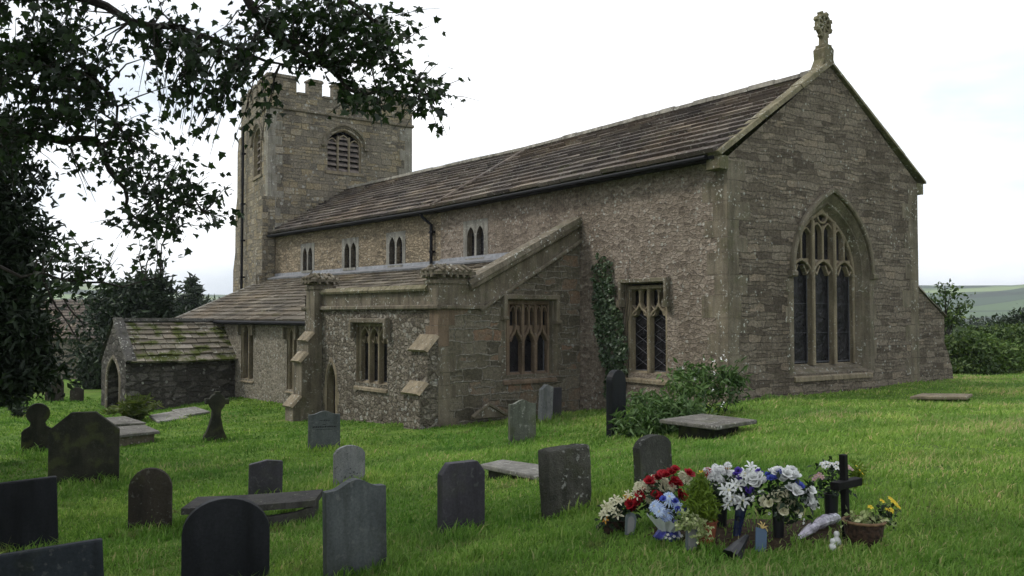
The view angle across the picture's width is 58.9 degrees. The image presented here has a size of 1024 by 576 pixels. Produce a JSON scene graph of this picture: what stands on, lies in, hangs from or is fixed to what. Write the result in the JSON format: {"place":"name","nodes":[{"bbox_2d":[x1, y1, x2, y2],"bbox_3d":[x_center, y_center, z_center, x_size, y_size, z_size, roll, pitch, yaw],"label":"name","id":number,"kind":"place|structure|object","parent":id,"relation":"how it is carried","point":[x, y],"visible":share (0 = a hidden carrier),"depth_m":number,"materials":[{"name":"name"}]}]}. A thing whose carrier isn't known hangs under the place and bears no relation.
{"place":"outdoors","nodes":[
{"label":"outdoors","id":0,"kind":"place"},
{"bbox_2d":[0,281,1023,575],"bbox_3d":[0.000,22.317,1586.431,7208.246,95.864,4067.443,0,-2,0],"label":"ground","id":1,"kind":"structure","parent":0,"point":[998,299],"depth_m":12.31,"materials":[{"name":"green plant"}]},
{"bbox_2d":[2,400,29,416],"bbox_3d":[-13.103,3.235,24.290,1.049,0.609,1.150,0,-2,0],"label":"weed","id":2,"kind":"object","parent":1,"relation":"on","point":[17,411],"visible":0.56,"depth_m":24.13,"materials":[{"name":"green plant"}]},
{"bbox_2d":[0,476,58,551],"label":"headstone","id":3,"kind":"object","parent":1,"relation":"on","point":[28,511],"visible":0.74,"depth_m":9.16,"materials":[{"name":"black stone"}]},
{"bbox_2d":[21,403,50,450],"bbox_3d":[-9.311,2.882,17.805,0.573,1.236,0.130,1,-2,-25],"label":"headstone","id":4,"kind":"object","parent":1,"relation":"on","point":[38,428],"visible":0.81,"depth_m":17.74,"materials":[{"name":"stone"}]},
{"bbox_2d":[0,107,92,409],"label":"yew tree","id":5,"kind":"object","parent":1,"relation":"on","point":[28,366],"visible":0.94,"depth_m":15.17,"materials":[{"name":"green plant"}]},
{"bbox_2d":[0,538,103,575],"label":"headstone","id":6,"kind":"object","parent":1,"relation":"on","point":[82,558],"visible":1,"depth_m":6.33,"materials":[{"name":"stone"}]},
{"bbox_2d":[45,380,63,400],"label":"headstone","id":7,"kind":"object","parent":1,"relation":"on","point":[58,395],"visible":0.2,"depth_m":30.68,"materials":[{"name":"grey stone"}]},
{"bbox_2d":[41,299,104,378],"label":"house","id":8,"kind":"structure","parent":1,"relation":"on","point":[60,303],"depth_m":52.27,"materials":[{"name":"stone"}]},
{"bbox_2d":[70,388,83,400],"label":"headstone","id":9,"kind":"object","parent":1,"relation":"on","point":[77,394],"visible":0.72,"depth_m":30.89,"materials":[{"name":"grey stone"}]},
{"bbox_2d":[48,411,119,484],"bbox_3d":[-6.582,2.604,13.955,0.990,1.389,0.140,1,-2,-20],"label":"headstone","id":10,"kind":"object","parent":1,"relation":"on","point":[82,444],"visible":0.7,"depth_m":13.89,"materials":[{"name":"stone"}]},
{"bbox_2d":[56,267,190,389],"bbox_3d":[-16.033,2.148,37.960,5.397,6.027,5.028,0,-2,0],"label":"evergreen tree","id":11,"kind":"object","parent":1,"relation":"on","point":[140,300],"visible":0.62,"depth_m":37.26,"materials":[{"name":"green plant"}]},
{"bbox_2d":[100,392,164,420],"bbox_3d":[-9.996,3.175,23.927,1.553,0.877,1.706,0,-2,0],"label":"fern","id":12,"kind":"object","parent":1,"relation":"on","point":[136,408],"visible":0.95,"depth_m":23.67,"materials":[{"name":"green plant"}]},
{"bbox_2d":[118,425,159,445],"bbox_3d":[-8.052,3.251,19.184,0.884,0.506,1.545,1,-2,-34],"label":"chest tomb","id":13,"kind":"object","parent":1,"relation":"on","point":[136,434],"visible":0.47,"depth_m":18.85,"materials":[{"name":"stone"}]},
{"bbox_2d":[106,416,145,426],"bbox_3d":[-9.202,3.355,21.353,0.633,0.487,1.678,1,-2,-38],"label":"ledger stone","id":14,"kind":"object","parent":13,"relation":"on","point":[122,421],"visible":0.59,"depth_m":21.07,"materials":[{"name":"grey stone"}]},
{"bbox_2d":[128,467,172,530],"bbox_3d":[-4.088,2.531,10.247,0.461,0.992,0.080,0,-2,-15],"label":"headstone","id":15,"kind":"object","parent":1,"relation":"on","point":[150,491],"visible":0.75,"depth_m":10.21,"materials":[{"name":"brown stone"}]},
{"bbox_2d":[149,411,187,422],"bbox_3d":[-9.154,3.435,24.149,0.849,0.060,2.359,1,-2,-29],"label":"ledger stone","id":16,"kind":"object","parent":1,"relation":"on","point":[159,417],"visible":0.79,"depth_m":24.00,"materials":[{"name":"grey stone"}]},
{"bbox_2d":[172,407,209,416],"bbox_3d":[-9.086,3.505,25.689,0.848,0.060,2.345,1,-2,-31],"label":"ledger stone","id":17,"kind":"object","parent":1,"relation":"on","point":[188,411],"visible":0.82,"depth_m":25.46,"materials":[{"name":"grey stone"}]},
{"bbox_2d":[168,271,219,312],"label":"conifer tree","id":18,"kind":"object","parent":1,"relation":"on","point":[192,297],"visible":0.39,"depth_m":61.47,"materials":[{"name":"green plant"}]},
{"bbox_2d":[201,391,228,441],"bbox_3d":[-6.247,2.845,19.101,0.521,1.326,0.150,4,-4,-30],"label":"cross gravestone","id":19,"kind":"object","parent":1,"relation":"on","point":[216,401],"visible":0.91,"depth_m":19.04,"materials":[{"name":"stone"}]},
{"bbox_2d":[181,496,269,575],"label":"headstone","id":20,"kind":"object","parent":1,"relation":"on","point":[226,536],"visible":1,"depth_m":7.05,"materials":[{"name":"black stone"}]},
{"bbox_2d":[0,0,481,341],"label":"sycamore tree","id":21,"kind":"object","parent":1,"relation":"on","point":[19,59],"visible":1,"depth_m":9.73,"materials":[{"name":"green plant"}]},
{"bbox_2d":[181,489,322,527],"bbox_3d":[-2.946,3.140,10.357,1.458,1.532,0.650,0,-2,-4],"label":"table tomb","id":22,"kind":"object","parent":1,"relation":"on","point":[307,501],"visible":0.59,"depth_m":10.15,"materials":[{"name":"grey stone"}]},
{"bbox_2d":[248,459,282,494],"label":"headstone","id":23,"kind":"object","parent":1,"relation":"on","point":[265,476],"visible":0.59,"depth_m":12.06,"materials":[{"name":"grey stone"}]},
{"bbox_2d":[308,411,339,448],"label":"headstone","id":24,"kind":"object","parent":1,"relation":"on","point":[323,427],"visible":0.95,"depth_m":17.27,"materials":[{"name":"grey stone"}]},
{"bbox_2d":[333,445,364,486],"bbox_3d":[-2.249,2.597,12.521,0.439,0.848,0.070,1,-2,-30],"label":"headstone","id":25,"kind":"object","parent":1,"relation":"on","point":[348,461],"visible":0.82,"depth_m":12.48,"materials":[{"name":"grey stone"}]},
{"bbox_2d":[322,478,386,575],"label":"headstone","id":26,"kind":"object","parent":1,"relation":"on","point":[354,521],"visible":1,"depth_m":7.56,"materials":[{"name":"grey stone"}]},
{"bbox_2d":[437,460,484,534],"bbox_3d":[-0.482,2.128,8.627,0.476,0.949,0.100,1,-2,-34],"label":"headstone","id":27,"kind":"object","parent":1,"relation":"on","point":[460,490],"visible":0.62,"depth_m":8.57,"materials":[{"name":"grey stone"}]},
{"bbox_2d":[470,402,506,418],"bbox_3d":[-0.509,2.658,19.820,0.952,0.337,0.135,1,-2,-39],"label":"carved fragment","id":28,"kind":"object","parent":1,"relation":"on","point":[487,409],"visible":1,"depth_m":19.77,"materials":[{"name":"stone"}]},
{"bbox_2d":[481,459,538,480],"bbox_3d":[0.104,2.467,11.517,1.201,0.373,0.714,-1,-2,40],"label":"ledger stone","id":29,"kind":"object","parent":1,"relation":"on","point":[502,468],"visible":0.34,"depth_m":11.53,"materials":[{"name":"grey stone"}]},
{"bbox_2d":[508,399,535,443],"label":"headstone","id":30,"kind":"object","parent":1,"relation":"on","point":[521,419],"visible":0.79,"depth_m":16.36,"materials":[{"name":"grey stone"}]},
{"bbox_2d":[99,11,952,429],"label":"church","id":31,"kind":"structure","parent":1,"relation":"on","point":[769,229],"depth_m":21.18,"materials":[{"name":"stone"}]},
{"bbox_2d":[236,324,254,382],"bbox_3d":[-8.602,2.069,29.483,0.983,1.987,1.093,0,-2,0],"label":"window","id":32,"kind":"structure","parent":31,"relation":"in","point":[248,331],"depth_m":29.84,"materials":[{"name":"stone"}]},
{"bbox_2d":[250,121,263,180],"bbox_3d":[-10.529,-5.761,37.958,0.460,2.408,2.056,1,-2,-28],"label":"window","id":33,"kind":"structure","parent":31,"relation":"in","point":[260,137],"depth_m":38.19,"materials":[{"name":"stone"}]},
{"bbox_2d":[282,325,298,393],"bbox_3d":[-6.523,2.102,27.016,0.330,2.054,0.916,1,-2,-39],"label":"window","id":34,"kind":"structure","parent":31,"relation":"in","point":[293,331],"depth_m":27.23,"materials":[{"name":"stone"}]},
{"bbox_2d":[300,242,314,272],"bbox_3d":[-7.655,-1.129,34.295,0.258,1.113,1.130,1,-2,-39],"label":"window","id":35,"kind":"structure","parent":31,"relation":"in","point":[307,246],"depth_m":34.24,"materials":[{"name":"grey stone"}]},
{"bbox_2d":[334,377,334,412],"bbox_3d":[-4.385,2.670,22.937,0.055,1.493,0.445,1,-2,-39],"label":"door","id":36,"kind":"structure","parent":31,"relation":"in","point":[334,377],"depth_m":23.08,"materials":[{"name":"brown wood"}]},
{"bbox_2d":[321,123,368,176],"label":"window","id":37,"kind":"structure","parent":31,"relation":"in","point":[342,150],"depth_m":38.57,"materials":[{"name":"stone"}]},
{"bbox_2d":[342,237,358,270],"bbox_3d":[-5.646,-1.185,31.744,0.803,1.133,0.916,0,-2,0],"label":"window","id":38,"kind":"structure","parent":31,"relation":"in","point":[349,241],"depth_m":31.77,"materials":[{"name":"grey stone"}]},
{"bbox_2d":[349,318,389,392],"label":"window","id":39,"kind":"structure","parent":31,"relation":"in","point":[374,333],"depth_m":21.53,"materials":[{"name":"stone"}]},
{"bbox_2d":[386,231,404,267],"bbox_3d":[-3.755,-1.239,29.452,0.789,1.170,0.896,0,-2,0],"label":"window","id":40,"kind":"structure","parent":31,"relation":"in","point":[396,236],"depth_m":29.50,"materials":[{"name":"grey stone"}]},
{"bbox_2d":[463,218,487,259],"bbox_3d":[-1.017,-1.354,25.855,0.807,1.186,1.092,0,-2,0],"label":"window","id":41,"kind":"structure","parent":31,"relation":"in","point":[475,225],"depth_m":25.86,"materials":[{"name":"grey stone"}]},
{"bbox_2d":[500,294,561,384],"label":"window","id":42,"kind":"structure","parent":31,"relation":"in","point":[527,318],"depth_m":21.01,"materials":[{"name":"stone"}]},
{"bbox_2d":[590,252,630,398],"bbox_3d":[2.248,1.014,20.876,0.199,3.726,1.378,1,-2,-35],"label":"ivy","id":43,"kind":"object","parent":31,"relation":"attached to","point":[614,360],"visible":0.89,"depth_m":20.89,"materials":[{"name":"green plant"}]},
{"bbox_2d":[616,277,671,384],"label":"window","id":44,"kind":"structure","parent":31,"relation":"in","point":[648,304],"depth_m":20.02,"materials":[{"name":"stone"}]},
{"bbox_2d":[788,187,878,381],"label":"window","id":45,"kind":"structure","parent":31,"relation":"in","point":[821,258],"depth_m":20.20,"materials":[{"name":"stone"}]},
{"bbox_2d":[538,384,552,422],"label":"headstone","id":46,"kind":"object","parent":1,"relation":"on","point":[545,403],"visible":0.66,"depth_m":19.30,"materials":[{"name":"grey stone"}]},
{"bbox_2d":[553,387,561,417],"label":"headstone","id":47,"kind":"object","parent":1,"relation":"on","point":[557,399],"visible":0.42,"depth_m":19.68,"materials":[{"name":"grey stone"}]},
{"bbox_2d":[538,444,590,518],"bbox_3d":[0.517,2.002,8.751,0.516,0.961,0.212,-1,-1,-33],"label":"headstone","id":48,"kind":"object","parent":1,"relation":"on","point":[564,475],"visible":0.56,"depth_m":8.65,"materials":[{"name":"stone"}]},
{"bbox_2d":[606,370,625,438],"bbox_3d":[1.699,2.030,14.788,0.120,1.391,0.388,-2,-2,42],"label":"headstone","id":49,"kind":"object","parent":1,"relation":"on","point":[615,389],"visible":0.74,"depth_m":14.68,"materials":[{"name":"black stone"}]},
{"bbox_2d":[594,488,643,533],"bbox_3d":[0.833,1.724,7.009,0.389,0.366,0.389,0,-2,0],"label":"flower basket","id":50,"kind":"object","parent":1,"relation":"on","point":[613,519],"visible":0.93,"depth_m":6.93,"materials":[{"name":"white plant"}]},
{"bbox_2d":[625,512,636,534],"bbox_3d":[0.894,1.779,6.837,0.095,0.170,0.014,16,-21,-21],"label":"memorial card","id":51,"kind":"object","parent":1,"relation":"on","point":[630,521],"visible":0.99,"depth_m":6.83,"materials":[{"name":"white paper"}]},
{"bbox_2d":[633,434,671,481],"bbox_3d":[1.452,1.906,9.297,0.452,0.801,0.100,-4,1,-36],"label":"headstone","id":52,"kind":"object","parent":1,"relation":"on","point":[652,453],"visible":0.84,"depth_m":9.22,"materials":[{"name":"stone"}]},
{"bbox_2d":[607,354,752,438],"bbox_3d":[2.763,1.855,15.249,1.867,1.481,3.623,-1,-2,29],"label":"bush","id":53,"kind":"object","parent":1,"relation":"on","point":[644,418],"visible":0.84,"depth_m":15.40,"materials":[{"name":"green plant"}]},
{"bbox_2d":[685,527,697,550],"bbox_3d":[1.238,1.718,6.246,0.100,0.179,0.014,16,-21,-21],"label":"memorial card","id":54,"kind":"object","parent":1,"relation":"on","point":[689,542],"visible":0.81,"depth_m":6.23,"materials":[{"name":"grey paper"}]},
{"bbox_2d":[660,414,756,438],"bbox_3d":[2.932,2.199,13.459,1.253,0.496,1.066,2,-2,-44],"label":"table tomb","id":55,"kind":"object","parent":1,"relation":"on","point":[703,426],"visible":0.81,"depth_m":13.22,"materials":[{"name":"stone"}]},
{"bbox_2d":[722,534,748,558],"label":"black wrapped stems","id":56,"kind":"object","parent":1,"relation":"on","point":[739,544],"visible":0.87,"depth_m":5.99,"materials":[{"name":"plastic"}]},
{"bbox_2d":[644,519,841,551],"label":"bare soil","id":57,"kind":"structure","parent":1,"relation":"on","point":[774,543],"depth_m":6.46,"materials":[{"name":"brown soil"}]},
{"bbox_2d":[624,465,695,519],"bbox_3d":[1.167,1.604,7.041,0.622,0.486,0.506,0,-2,0],"label":"rose spray","id":58,"kind":"object","parent":57,"relation":"on","point":[646,485],"visible":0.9,"depth_m":6.93,"materials":[{"name":"red plant"}]},
{"bbox_2d":[646,491,686,541],"bbox_3d":[1.127,1.645,6.540,0.320,0.366,0.311,0,-2,0],"label":"daisy bouquet","id":59,"kind":"object","parent":57,"relation":"on","point":[664,522],"visible":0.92,"depth_m":6.47,"materials":[{"name":"blue plant"}]},
{"bbox_2d":[674,469,724,544],"bbox_3d":[1.304,1.531,6.333,0.295,0.528,0.428,-1,-2,35],"label":"potted conifer","id":60,"kind":"object","parent":57,"relation":"on","point":[702,512],"visible":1,"depth_m":6.30,"materials":[{"name":"plant"}]},
{"bbox_2d":[699,461,740,526],"bbox_3d":[1.542,1.531,6.734,0.343,0.510,0.382,-1,-2,28],"label":"flower vase","id":61,"kind":"object","parent":57,"relation":"on","point":[714,473],"visible":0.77,"depth_m":6.67,"materials":[{"name":"white plant"}]},
{"bbox_2d":[717,461,761,535],"bbox_3d":[1.593,1.498,6.419,0.303,0.571,0.318,0,-2,0],"label":"lily bouquet","id":62,"kind":"object","parent":57,"relation":"on","point":[733,499],"visible":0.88,"depth_m":6.36,"materials":[{"name":"white plant"}]},
{"bbox_2d":[735,463,821,537],"bbox_3d":[1.882,1.494,6.323,0.628,0.531,0.524,0,-2,0],"label":"rose vase","id":63,"kind":"object","parent":57,"relation":"on","point":[788,492],"visible":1,"depth_m":6.25,"materials":[{"name":"white plant"}]},
{"bbox_2d":[798,513,840,538],"bbox_3d":[2.190,1.675,6.454,0.094,0.102,0.704,-2,-2,43],"label":"wrapped bundle","id":64,"kind":"object","parent":57,"relation":"on","point":[823,521],"visible":0.94,"depth_m":6.41,"materials":[{"name":"white plastic"}]},
{"bbox_2d":[806,453,867,513],"bbox_3d":[2.448,1.496,6.775,0.444,0.519,0.327,0,-2,0],"label":"wild flower vase","id":65,"kind":"object","parent":57,"relation":"on","point":[831,497],"visible":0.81,"depth_m":6.75,"materials":[{"name":"green plant"}]},
{"bbox_2d":[829,538,835,550],"bbox_3d":[2.110,1.689,5.969,0.049,0.081,0.049,0,-2,0],"label":"ornament","id":66,"kind":"object","parent":1,"relation":"on","point":[832,546],"visible":0.94,"depth_m":5.96,"materials":[{"name":"white ceramic"}]},
{"bbox_2d":[833,531,840,545],"bbox_3d":[2.182,1.682,6.093,0.060,0.099,0.060,0,-2,0],"label":"ornament","id":67,"kind":"object","parent":1,"relation":"on","point":[836,538],"visible":0.83,"depth_m":6.08,"materials":[{"name":"white ceramic"}]},
{"bbox_2d":[830,454,861,539],"bbox_3d":[2.294,1.536,6.216,0.310,0.788,0.069,1,-2,-40],"label":"wooden cross","id":68,"kind":"object","parent":1,"relation":"on","point":[843,484],"visible":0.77,"depth_m":6.21,"materials":[{"name":"black wood"}]},
{"bbox_2d":[840,496,901,546],"bbox_3d":[2.410,1.556,6.091,0.372,0.334,0.318,-1,-2,27],"label":"pansy basket","id":69,"kind":"object","parent":1,"relation":"on","point":[865,526],"visible":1,"depth_m":6.04,"materials":[{"name":"brown plant"}]},
{"bbox_2d":[910,393,972,399],"bbox_3d":[8.358,2.109,17.635,1.416,0.060,0.763,0,-2,6],"label":"ledger stone","id":70,"kind":"object","parent":1,"relation":"on","point":[941,396],"visible":1,"depth_m":17.32,"materials":[{"name":"stone"}]},
{"bbox_2d":[928,279,979,342],"bbox_3d":[14.327,1.281,29.999,1.987,3.229,1.376,0,-2,0],"label":"elder tree","id":71,"kind":"object","parent":1,"relation":"on","point":[950,321],"visible":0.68,"depth_m":29.93,"materials":[{"name":"green plant"}]},
{"bbox_2d":[944,313,1002,357],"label":"woodland","id":72,"kind":"object","parent":1,"relation":"on","point":[976,323],"visible":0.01,"depth_m":86.39,"materials":[{"name":"green plant"}]},
{"bbox_2d":[944,326,1007,374],"bbox_3d":[13.436,1.973,26.863,2.009,1.793,2.181,0,-2,0],"label":"hedge bush","id":73,"kind":"object","parent":1,"relation":"on","point":[967,351],"visible":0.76,"depth_m":26.45,"materials":[{"name":"green plant"}]},
{"bbox_2d":[949,322,1023,339],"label":"hedge bush","id":74,"kind":"object","parent":1,"relation":"on","point":[988,329],"visible":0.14,"depth_m":31.76,"materials":[{"name":"green plant"}]},
{"bbox_2d":[969,329,1023,373],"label":"hedge bush","id":75,"kind":"object","parent":1,"relation":"on","point":[1000,349],"visible":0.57,"depth_m":26.72,"materials":[{"name":"green plant"}]},
{"bbox_2d":[983,307,1023,326],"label":"hedge bush","id":76,"kind":"object","parent":1,"relation":"on","point":[1015,319],"visible":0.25,"depth_m":34.91,"materials":[{"name":"green plant"}]},
{"bbox_2d":[993,321,1023,368],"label":"hedge bush","id":77,"kind":"object","parent":1,"relation":"on","point":[1010,333],"visible":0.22,"depth_m":27.79,"materials":[{"name":"green plant"}]},
{"bbox_2d":[0,0,1023,294],"label":"sky","id":78,"kind":"structure","parent":0,"point":[944,78],"materials":[{"name":"white"}]},
{"bbox_2d":[755,521,767,551],"bbox_3d":[1.681,1.672,6.098,0.089,0.200,0.022,15,-23,-14],"label":"gift card","id":79,"kind":"object","parent":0,"point":[760,535],"visible":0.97,"depth_m":6.10,"materials":[{"name":"blue paper"}]}
]}

